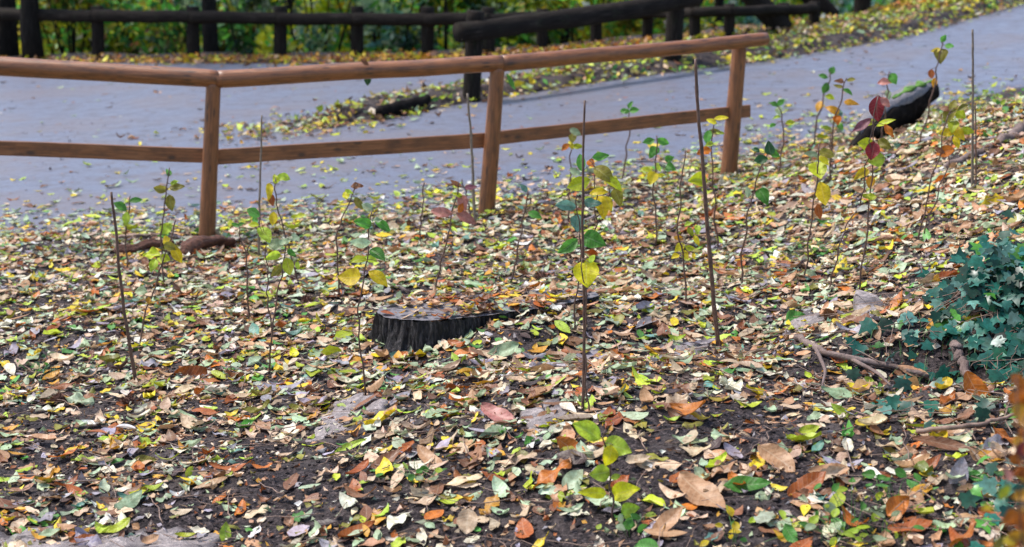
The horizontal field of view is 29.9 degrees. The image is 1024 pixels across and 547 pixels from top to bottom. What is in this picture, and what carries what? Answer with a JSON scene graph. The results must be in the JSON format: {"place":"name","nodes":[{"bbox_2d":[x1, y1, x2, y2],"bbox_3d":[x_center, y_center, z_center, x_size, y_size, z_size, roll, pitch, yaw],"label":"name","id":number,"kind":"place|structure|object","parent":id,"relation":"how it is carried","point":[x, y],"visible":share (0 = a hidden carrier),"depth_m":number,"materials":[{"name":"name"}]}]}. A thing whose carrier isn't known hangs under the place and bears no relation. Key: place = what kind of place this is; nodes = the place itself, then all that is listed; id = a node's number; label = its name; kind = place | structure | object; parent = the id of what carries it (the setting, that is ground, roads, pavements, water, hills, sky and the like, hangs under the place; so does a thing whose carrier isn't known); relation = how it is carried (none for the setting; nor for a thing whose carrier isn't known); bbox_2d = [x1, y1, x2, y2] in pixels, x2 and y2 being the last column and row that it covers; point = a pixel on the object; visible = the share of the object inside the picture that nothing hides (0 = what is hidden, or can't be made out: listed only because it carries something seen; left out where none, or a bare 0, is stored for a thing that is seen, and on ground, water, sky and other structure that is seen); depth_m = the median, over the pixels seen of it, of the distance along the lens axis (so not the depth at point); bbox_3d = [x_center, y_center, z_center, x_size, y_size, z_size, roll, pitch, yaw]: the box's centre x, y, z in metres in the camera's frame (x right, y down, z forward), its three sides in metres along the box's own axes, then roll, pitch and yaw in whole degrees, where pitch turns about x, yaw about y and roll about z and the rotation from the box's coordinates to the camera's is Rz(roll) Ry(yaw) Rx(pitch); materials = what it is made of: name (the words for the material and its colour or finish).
{"place":"outdoors","nodes":[
{"label":"outdoors","id":0,"kind":"place"},
{"bbox_2d":[0,2,1023,546],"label":"ground","id":1,"kind":"structure","parent":0,"point":[562,524],"depth_m":7.80,"materials":[{"name":"soil"}]},
{"bbox_2d":[0,0,19,56],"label":"woodland tree","id":2,"kind":"object","parent":1,"relation":"on","point":[9,41],"visible":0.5,"depth_m":27.27,"materials":[{"name":"black plant"}]},
{"bbox_2d":[20,0,44,58],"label":"woodland tree","id":3,"kind":"object","parent":1,"relation":"on","point":[31,41],"visible":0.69,"depth_m":26.41,"materials":[{"name":"black plant"}]},
{"bbox_2d":[15,524,94,546],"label":"flat stone","id":4,"kind":"object","parent":1,"relation":"on","point":[26,536],"visible":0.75,"depth_m":6.97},
{"bbox_2d":[16,0,160,54],"bbox_3d":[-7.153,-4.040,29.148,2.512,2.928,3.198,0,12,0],"label":"shrub","id":5,"kind":"object","parent":1,"relation":"on","point":[48,41],"visible":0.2,"depth_m":29.56,"materials":[{"name":"green plant"}]},
{"bbox_2d":[48,0,183,54],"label":"shrub","id":6,"kind":"object","parent":1,"relation":"on","point":[140,26],"visible":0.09,"depth_m":30.17,"materials":[{"name":"green plant"}]},
{"bbox_2d":[110,192,136,379],"bbox_3d":[-1.799,0.107,8.916,0.092,0.987,0.023,0,12,0],"label":"garden stake","id":7,"kind":"object","parent":1,"relation":"on","point":[132,361],"visible":0.94,"depth_m":8.91,"materials":[{"name":"brown wood"}]},
{"bbox_2d":[96,522,153,546],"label":"flat stone","id":8,"kind":"object","parent":1,"relation":"on","point":[124,541],"visible":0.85,"depth_m":6.90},
{"bbox_2d":[114,196,141,267],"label":"sapling","id":9,"kind":"object","parent":1,"relation":"on","point":[120,205],"visible":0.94,"depth_m":11.53,"materials":[{"name":"green plant"}]},
{"bbox_2d":[114,239,174,253],"bbox_3d":[-2.341,-0.172,12.226,0.386,0.100,0.079,-4,13,-17],"label":"rotten wood","id":10,"kind":"object","parent":1,"relation":"on","point":[143,245],"visible":0.71,"depth_m":12.20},
{"bbox_2d":[134,220,181,342],"bbox_3d":[-1.779,0.073,9.696,0.253,0.706,0.095,0,12,0],"label":"sapling","id":11,"kind":"object","parent":1,"relation":"on","point":[176,253],"visible":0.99,"depth_m":9.67,"materials":[{"name":"yellow plant"}]},
{"bbox_2d":[154,168,184,284],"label":"sapling","id":12,"kind":"object","parent":1,"relation":"on","point":[169,203],"visible":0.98,"depth_m":11.16,"materials":[{"name":"green plant"}]},
{"bbox_2d":[86,0,265,54],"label":"shrub","id":13,"kind":"object","parent":1,"relation":"on","point":[169,42],"visible":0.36,"depth_m":29.12,"materials":[{"name":"green plant"}]},
{"bbox_2d":[149,526,220,546],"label":"flat stone","id":14,"kind":"object","parent":1,"relation":"on","point":[162,540],"visible":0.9,"depth_m":6.90,"materials":[{"name":"stone"}]},
{"bbox_2d":[173,365,211,377],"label":"fallen leaf","id":15,"kind":"object","parent":1,"relation":"on","point":[197,370],"visible":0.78,"depth_m":9.10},
{"bbox_2d":[180,235,235,255],"bbox_3d":[-1.921,-0.188,12.176,0.127,0.129,0.391,12,17,43],"label":"rotten wood","id":16,"kind":"object","parent":1,"relation":"on","point":[195,243],"visible":0.93,"depth_m":12.10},
{"bbox_2d":[201,0,219,51],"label":"woodland tree","id":17,"kind":"object","parent":1,"relation":"on","point":[210,41],"visible":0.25,"depth_m":26.98,"materials":[{"name":"black plant"}]},
{"bbox_2d":[165,0,298,54],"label":"shrub","id":18,"kind":"object","parent":1,"relation":"on","point":[184,4],"visible":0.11,"depth_m":29.32,"materials":[{"name":"green plant"}]},
{"bbox_2d":[232,222,259,318],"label":"sapling","id":19,"kind":"object","parent":1,"relation":"on","point":[255,271],"visible":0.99,"depth_m":10.10,"materials":[{"name":"green plant"}]},
{"bbox_2d":[257,115,262,255],"bbox_3d":[-1.550,-0.494,11.810,0.058,0.965,0.018,0,12,0],"label":"garden stake","id":20,"kind":"object","parent":1,"relation":"on","point":[259,209],"visible":0.84,"depth_m":11.80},
{"bbox_2d":[247,207,296,372],"bbox_3d":[-1.112,0.107,8.973,0.221,0.852,0.111,2,12,9],"label":"sapling","id":21,"kind":"object","parent":1,"relation":"on","point":[287,264],"visible":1,"depth_m":8.92,"materials":[{"name":"green plant"}]},
{"bbox_2d":[266,173,299,283],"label":"sapling","id":22,"kind":"object","parent":1,"relation":"on","point":[273,217],"visible":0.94,"depth_m":10.89,"materials":[{"name":"yellow plant"}]},
{"bbox_2d":[254,0,401,53],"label":"shrub","id":23,"kind":"object","parent":1,"relation":"on","point":[263,41],"visible":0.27,"depth_m":28.94,"materials":[{"name":"green plant"}]},
{"bbox_2d":[305,393,388,441],"bbox_3d":[-0.667,0.618,8.128,0.370,0.139,0.659,0,12,0],"label":"flat stone","id":24,"kind":"object","parent":1,"relation":"on","point":[374,403],"visible":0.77,"depth_m":8.11,"materials":[{"name":"stone"}]},
{"bbox_2d":[336,182,363,297],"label":"sapling","id":25,"kind":"object","parent":1,"relation":"on","point":[358,202],"visible":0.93,"depth_m":10.49,"materials":[{"name":"green plant"}]},
{"bbox_2d":[338,203,389,395],"bbox_3d":[-0.644,0.151,8.348,0.244,0.917,0.101,1,12,5],"label":"sapling","id":26,"kind":"object","parent":1,"relation":"on","point":[350,276],"visible":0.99,"depth_m":8.29,"materials":[{"name":"green plant"}]},
{"bbox_2d":[366,448,401,473],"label":"fallen leaf","id":27,"kind":"object","parent":1,"relation":"on","point":[391,455],"visible":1,"depth_m":7.30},
{"bbox_2d":[0,33,769,235],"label":"timber fence","id":28,"kind":"object","parent":1,"relation":"on","point":[210,156],"visible":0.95,"depth_m":12.71,"materials":[{"name":"wood"}]},
{"bbox_2d":[294,0,510,51],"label":"shrub","id":29,"kind":"object","parent":1,"relation":"on","point":[387,38],"visible":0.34,"depth_m":28.67,"materials":[{"name":"green plant"}]},
{"bbox_2d":[0,1,819,59],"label":"rail barrier","id":30,"kind":"object","parent":1,"relation":"on","point":[356,19],"visible":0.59,"depth_m":24.51,"materials":[{"name":"wood"}]},
{"bbox_2d":[375,462,446,487],"bbox_3d":[-0.364,0.746,7.072,0.243,0.083,0.218,7,14,29],"label":"herb","id":31,"kind":"object","parent":1,"relation":"on","point":[411,477],"visible":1,"depth_m":7.03,"materials":[{"name":"green plant"}]},
{"bbox_2d":[417,445,441,464],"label":"fallen leaf","id":32,"kind":"object","parent":1,"relation":"on","point":[425,454],"visible":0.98,"depth_m":7.26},
{"bbox_2d":[391,0,505,51],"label":"shrub","id":33,"kind":"object","parent":1,"relation":"on","point":[447,39],"visible":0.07,"depth_m":29.04,"materials":[{"name":"green plant"}]},
{"bbox_2d":[430,180,476,288],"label":"sapling","id":34,"kind":"object","parent":1,"relation":"on","point":[462,214],"visible":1,"depth_m":10.38,"materials":[{"name":"brown plant"}]},
{"bbox_2d":[456,508,477,533],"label":"fallen leaf","id":35,"kind":"object","parent":1,"relation":"on","point":[467,520],"visible":1,"depth_m":6.71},
{"bbox_2d":[466,93,475,225],"bbox_3d":[-0.263,-0.698,12.445,0.061,0.944,0.025,0,12,0],"label":"garden stake","id":36,"kind":"object","parent":1,"relation":"on","point":[472,170],"visible":0.91,"depth_m":12.43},
{"bbox_2d":[367,290,598,359],"bbox_3d":[-0.157,0.328,9.575,1.402,0.366,0.788,-1,12,-6],"label":"tree stump","id":37,"kind":"object","parent":1,"relation":"on","point":[394,333],"visible":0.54,"depth_m":9.34,"materials":[{"name":"wood"}]},
{"bbox_2d":[381,283,594,318],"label":"stump leaves","id":38,"kind":"object","parent":37,"relation":"on","point":[535,301],"visible":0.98,"depth_m":9.58,"materials":[{"name":"brown plant"}]},
{"bbox_2d":[435,0,570,49],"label":"shrub","id":39,"kind":"object","parent":1,"relation":"on","point":[515,40],"visible":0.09,"depth_m":29.14,"materials":[{"name":"green plant"}]},
{"bbox_2d":[487,341,518,356],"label":"fallen leaf","id":40,"kind":"object","parent":1,"relation":"on","point":[506,348],"visible":1,"depth_m":9.00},
{"bbox_2d":[0,214,1021,546],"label":"soil clods","id":41,"kind":"object","parent":1,"relation":"on","point":[334,464],"visible":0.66,"depth_m":7.72,"materials":[{"name":"soil"}]},
{"bbox_2d":[0,93,1023,397],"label":"fallen leaves","id":42,"kind":"object","parent":1,"relation":"on","point":[326,259],"visible":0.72,"depth_m":11.04,"materials":[{"name":"yellow plant"}]},
{"bbox_2d":[0,114,1023,546],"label":"broad fallen leaves","id":43,"kind":"object","parent":1,"relation":"on","point":[354,490],"visible":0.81,"depth_m":8.90,"materials":[{"name":"brown plant"}]},
{"bbox_2d":[0,98,1023,546],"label":"leaf crumbs","id":44,"kind":"object","parent":1,"relation":"on","point":[530,444],"visible":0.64,"depth_m":8.70,"materials":[{"name":"plant"}]},
{"bbox_2d":[0,158,1023,546],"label":"twigs","id":45,"kind":"object","parent":1,"relation":"on","point":[698,356],"visible":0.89,"depth_m":8.00,"materials":[{"name":"wood"}]},
{"bbox_2d":[0,283,1023,546],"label":"fallen leaves","id":46,"kind":"object","parent":1,"relation":"on","point":[874,419],"depth_m":7.38,"materials":[{"name":"plant"}]},
{"bbox_2d":[18,111,1019,546],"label":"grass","id":47,"kind":"structure","parent":1,"relation":"on","point":[834,341],"depth_m":8.18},
{"bbox_2d":[510,184,541,280],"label":"sapling","id":48,"kind":"object","parent":1,"relation":"on","point":[533,213],"visible":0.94,"depth_m":10.68,"materials":[{"name":"green plant"}]},
{"bbox_2d":[519,397,566,444],"bbox_3d":[0.124,0.585,7.478,0.204,0.108,0.551,0,12,0],"label":"flat stone","id":49,"kind":"object","parent":1,"relation":"on","point":[539,420],"visible":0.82,"depth_m":7.43,"materials":[{"name":"stone"}]},
{"bbox_2d":[505,0,624,46],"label":"shrub","id":50,"kind":"object","parent":1,"relation":"on","point":[583,33],"visible":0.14,"depth_m":28.39,"materials":[{"name":"green plant"}]},
{"bbox_2d":[561,128,581,221],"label":"sapling","id":51,"kind":"object","parent":1,"relation":"on","point":[575,132],"visible":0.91,"depth_m":12.35,"materials":[{"name":"green plant"}]},
{"bbox_2d":[562,469,582,488],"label":"fallen leaf","id":52,"kind":"object","parent":1,"relation":"on","point":[570,479],"visible":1,"depth_m":6.83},
{"bbox_2d":[581,100,585,409],"bbox_3d":[0.275,-0.021,7.371,0.023,1.291,0.018,0,12,0],"label":"garden stake","id":53,"kind":"object","parent":1,"relation":"on","point":[583,286],"visible":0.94,"depth_m":7.35,"materials":[{"name":"brown wood"}]},
{"bbox_2d":[573,255,598,413],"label":"sapling","id":54,"kind":"object","parent":1,"relation":"on","point":[586,272],"visible":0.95,"depth_m":7.35,"materials":[{"name":"yellow plant"}]},
{"bbox_2d":[555,152,622,331],"bbox_3d":[0.366,-0.126,9.156,0.321,0.915,0.128,0,12,0],"label":"sapling","id":55,"kind":"object","parent":1,"relation":"on","point":[602,204],"visible":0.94,"depth_m":9.10,"materials":[{"name":"green plant"}]},
{"bbox_2d":[572,420,639,522],"bbox_3d":[0.318,0.704,6.555,0.240,0.406,0.093,2,12,7],"label":"sapling","id":56,"kind":"object","parent":1,"relation":"on","point":[615,447],"visible":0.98,"depth_m":6.56,"materials":[{"name":"green plant"}]},
{"bbox_2d":[596,504,655,537],"bbox_3d":[0.409,0.846,6.479,0.162,0.090,0.237,8,14,34],"label":"herb","id":57,"kind":"object","parent":1,"relation":"on","point":[628,524],"visible":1,"depth_m":6.45,"materials":[{"name":"green plant"}]},
{"bbox_2d":[620,101,638,178],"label":"sapling","id":58,"kind":"object","parent":1,"relation":"on","point":[631,110],"visible":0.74,"depth_m":13.88,"materials":[{"name":"green plant"}]},
{"bbox_2d":[543,0,728,41],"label":"shrub","id":59,"kind":"object","parent":1,"relation":"on","point":[630,27],"visible":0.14,"depth_m":30.59,"materials":[{"name":"green plant"}]},
{"bbox_2d":[639,136,675,244],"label":"sapling","id":60,"kind":"object","parent":1,"relation":"on","point":[652,177],"visible":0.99,"depth_m":11.54,"materials":[{"name":"green plant"}]},
{"bbox_2d":[652,507,682,538],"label":"fallen leaf","id":61,"kind":"object","parent":1,"relation":"on","point":[670,517],"visible":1,"depth_m":6.42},
{"bbox_2d":[656,340,708,355],"bbox_3d":[0.802,0.369,9.033,0.262,0.077,0.311,0,12,0],"label":"flat stone","id":62,"kind":"object","parent":1,"relation":"on","point":[701,344],"visible":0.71,"depth_m":9.02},
{"bbox_2d":[671,150,700,304],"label":"sapling","id":63,"kind":"object","parent":1,"relation":"on","point":[680,246],"visible":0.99,"depth_m":9.63,"materials":[{"name":"yellow plant"}]},
{"bbox_2d":[677,471,725,507],"bbox_3d":[0.654,0.745,6.620,0.104,0.080,0.228,-12,17,-43],"label":"fallen leaf","id":64,"kind":"object","parent":1,"relation":"on","point":[692,486],"visible":0.99,"depth_m":6.63,"materials":[{"name":"plant"}]},
{"bbox_2d":[694,59,719,346],"bbox_3d":[0.912,-0.274,8.931,0.158,1.448,0.029,0,12,0],"label":"garden stake","id":65,"kind":"object","parent":1,"relation":"on","point":[710,261],"visible":0.98,"depth_m":8.92,"materials":[{"name":"brown wood"}]},
{"bbox_2d":[688,115,728,246],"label":"sapling","id":66,"kind":"object","parent":1,"relation":"on","point":[695,178],"visible":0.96,"depth_m":11.26,"materials":[{"name":"green plant"}]},
{"bbox_2d":[660,0,761,32],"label":"shrub","id":67,"kind":"object","parent":1,"relation":"on","point":[749,20],"visible":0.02,"depth_m":32.80,"materials":[{"name":"green plant"}]},
{"bbox_2d":[699,505,783,546],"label":"herb","id":68,"kind":"object","parent":1,"relation":"on","point":[735,525],"visible":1,"depth_m":6.31,"materials":[{"name":"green plant"}]},
{"bbox_2d":[724,475,770,492],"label":"fallen leaf","id":69,"kind":"object","parent":1,"relation":"on","point":[753,483],"visible":1,"depth_m":6.69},
{"bbox_2d":[740,140,779,283],"bbox_3d":[1.295,-0.288,10.078,0.176,0.831,0.105,9,15,37],"label":"sapling","id":70,"kind":"object","parent":1,"relation":"on","point":[762,194],"visible":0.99,"depth_m":10.05,"materials":[{"name":"green plant"}]},
{"bbox_2d":[758,443,794,471],"bbox_3d":[0.948,0.656,6.860,0.158,0.078,0.075,6,14,28],"label":"fallen leaf","id":71,"kind":"object","parent":1,"relation":"on","point":[776,455],"visible":1,"depth_m":6.87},
{"bbox_2d":[769,99,794,173],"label":"sapling","id":72,"kind":"object","parent":1,"relation":"on","point":[779,108],"visible":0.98,"depth_m":13.34,"materials":[{"name":"green plant"}]},
{"bbox_2d":[782,523,797,542],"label":"fallen leaf","id":73,"kind":"object","parent":1,"relation":"on","point":[791,535],"visible":1,"depth_m":6.32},
{"bbox_2d":[782,309,824,333],"bbox_3d":[1.409,0.268,9.263,0.227,0.134,0.426,0,12,0],"label":"flat stone","id":74,"kind":"object","parent":1,"relation":"on","point":[797,323],"visible":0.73,"depth_m":9.28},
{"bbox_2d":[787,471,825,497],"bbox_3d":[1.020,0.729,6.645,0.140,0.079,0.074,0,12,0],"label":"fallen leaf","id":75,"kind":"object","parent":1,"relation":"on","point":[810,481],"visible":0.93,"depth_m":6.66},
{"bbox_2d":[803,143,834,277],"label":"sapling","id":76,"kind":"object","parent":1,"relation":"on","point":[822,192],"visible":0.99,"depth_m":10.04,"materials":[{"name":"yellow plant"}]},
{"bbox_2d":[812,67,834,145],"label":"sapling","id":77,"kind":"object","parent":1,"relation":"on","point":[825,89],"visible":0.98,"depth_m":15.14,"materials":[{"name":"green plant"}]},
{"bbox_2d":[779,477,897,542],"bbox_3d":[1.062,0.793,6.270,0.349,0.190,0.292,0,12,0],"label":"herb","id":78,"kind":"object","parent":1,"relation":"on","point":[833,509],"visible":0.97,"depth_m":6.30,"materials":[{"name":"green plant"}]},
{"bbox_2d":[825,77,859,182],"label":"sapling","id":79,"kind":"object","parent":1,"relation":"on","point":[837,113],"visible":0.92,"depth_m":12.46,"materials":[{"name":"green plant"}]},
{"bbox_2d":[791,0,906,17],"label":"bush","id":80,"kind":"object","parent":1,"relation":"on","point":[845,9],"visible":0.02,"depth_m":36.62,"materials":[{"name":"green plant"}]},
{"bbox_2d":[853,290,883,315],"bbox_3d":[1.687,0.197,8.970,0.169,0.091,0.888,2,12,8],"label":"flat stone","id":81,"kind":"object","parent":1,"relation":"on","point":[860,297],"visible":0.28,"depth_m":9.13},
{"bbox_2d":[851,95,895,289],"bbox_3d":[1.755,-0.339,9.386,0.218,1.069,0.122,0,12,0],"label":"sapling","id":82,"kind":"object","parent":1,"relation":"on","point":[870,146],"visible":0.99,"depth_m":9.32,"materials":[{"name":"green plant"}]},
{"bbox_2d":[829,510,924,546],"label":"herb","id":83,"kind":"object","parent":1,"relation":"on","point":[863,527],"visible":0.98,"depth_m":6.23,"materials":[{"name":"green plant"}]},
{"bbox_2d":[877,71,897,137],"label":"sapling","id":84,"kind":"object","parent":1,"relation":"on","point":[892,77],"visible":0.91,"depth_m":13.28,"materials":[{"name":"green plant"}]},
{"bbox_2d":[848,77,939,146],"bbox_3d":[2.968,-1.223,14.848,0.261,0.493,1.407,10,16,39],"label":"charred log","id":85,"kind":"object","parent":1,"relation":"on","point":[909,102],"visible":0.7,"depth_m":14.85,"materials":[{"name":"wood"}]},
{"bbox_2d":[886,495,909,515],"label":"fallen leaf","id":86,"kind":"object","parent":1,"relation":"on","point":[893,503],"visible":0.88,"depth_m":6.39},
{"bbox_2d":[862,468,935,507],"bbox_3d":[1.296,0.733,6.448,0.260,0.135,0.156,4,13,18],"label":"herb","id":87,"kind":"object","parent":1,"relation":"on","point":[899,472],"visible":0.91,"depth_m":6.47,"materials":[{"name":"green plant"}]},
{"bbox_2d":[801,209,1023,546],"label":"ivy patch","id":88,"kind":"object","parent":1,"relation":"on","point":[1002,278],"visible":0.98,"depth_m":8.23,"materials":[{"name":"green plant"}]},
{"bbox_2d":[949,340,970,376],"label":"broken branch","id":89,"kind":"object","parent":88,"relation":"on","point":[959,357],"visible":0.9,"depth_m":8.10,"materials":[{"name":"brown plant"}]},
{"bbox_2d":[919,35,953,142],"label":"sapling","id":90,"kind":"object","parent":1,"relation":"on","point":[941,54],"visible":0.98,"depth_m":12.81,"materials":[{"name":"green plant"}]},
{"bbox_2d":[911,436,972,451],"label":"fallen leaf","id":91,"kind":"object","parent":1,"relation":"on","point":[943,442],"visible":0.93,"depth_m":6.88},
{"bbox_2d":[917,100,973,239],"bbox_3d":[2.303,-0.501,10.190,0.272,0.836,0.113,0,12,0],"label":"sapling","id":92,"kind":"object","parent":1,"relation":"on","point":[950,112],"visible":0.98,"depth_m":10.13,"materials":[{"name":"yellow plant"}]},
{"bbox_2d":[949,457,968,484],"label":"fallen leaf","id":93,"kind":"object","parent":1,"relation":"on","point":[960,467],"visible":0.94,"depth_m":6.59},
{"bbox_2d":[916,413,1013,433],"bbox_3d":[1.708,0.546,7.011,0.489,0.058,0.085,-4,13,-17],"label":"fallen branch","id":94,"kind":"object","parent":1,"relation":"on","point":[946,427],"visible":0.88,"depth_m":6.96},
{"bbox_2d":[920,119,1023,173],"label":"tree root","id":95,"kind":"object","parent":1,"relation":"on","point":[1017,128],"visible":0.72,"depth_m":12.20,"materials":[{"name":"brown plant"}]},
{"bbox_2d":[971,29,973,185],"bbox_3d":[2.649,-0.896,11.044,0.062,1.012,0.022,0,12,0],"label":"garden stake","id":96,"kind":"object","parent":1,"relation":"on","point":[972,140],"visible":0.88,"depth_m":11.03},
{"bbox_2d":[963,371,990,398],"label":"fallen leaf","id":97,"kind":"object","parent":1,"relation":"on","point":[972,381],"visible":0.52,"depth_m":7.46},
{"bbox_2d":[954,83,1023,106],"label":"fallen leaves","id":98,"kind":"object","parent":1,"relation":"on","point":[1000,103],"visible":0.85,"depth_m":13.78,"materials":[{"name":"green plant"}]},
{"bbox_2d":[981,365,1023,546],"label":"orange shrub","id":99,"kind":"object","parent":1,"relation":"on","point":[1016,517],"visible":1,"depth_m":3.84,"materials":[{"name":"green plant"}]},
{"bbox_2d":[0,5,1023,241],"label":"road","id":100,"kind":"structure","parent":0,"point":[164,114],"depth_m":17.78,"materials":[{"name":"asphalt"}]},
{"bbox_2d":[116,90,477,146],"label":"road leaves","id":101,"kind":"object","parent":100,"relation":"on","point":[313,119],"visible":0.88,"depth_m":17.81,"materials":[{"name":"yellow plant"}]},
{"bbox_2d":[1,44,989,205],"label":"road leaves","id":102,"kind":"object","parent":100,"relation":"on","point":[345,180],"visible":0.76,"depth_m":18.11,"materials":[{"name":"yellow plant"}]},
{"bbox_2d":[1,0,1008,68],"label":"drifted leaves","id":103,"kind":"object","parent":100,"relation":"on","point":[331,57],"visible":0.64,"depth_m":24.39,"materials":[{"name":"yellow plant"}]},
{"bbox_2d":[5,8,1021,202],"bbox_3d":[1.014,-2.166,20.936,17.970,0.904,15.602,0,12,0],"label":"road debris","id":104,"kind":"object","parent":100,"relation":"on","point":[469,103],"visible":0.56,"depth_m":18.68,"materials":[{"name":"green plant"}]},
{"bbox_2d":[223,0,1023,134],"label":"verge","id":105,"kind":"structure","parent":100,"relation":"on","point":[844,23],"depth_m":21.53,"materials":[{"name":"plant"}]},
{"bbox_2d":[375,94,431,116],"bbox_3d":[-1.044,-1.620,18.490,0.121,0.158,0.850,8,14,32],"label":"fallen log","id":106,"kind":"object","parent":105,"relation":"on","point":[399,106],"visible":0.99,"depth_m":18.40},
{"bbox_2d":[452,0,870,101],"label":"log barrier","id":107,"kind":"object","parent":105,"relation":"on","point":[474,30],"visible":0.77,"depth_m":19.79,"materials":[{"name":"wood"}]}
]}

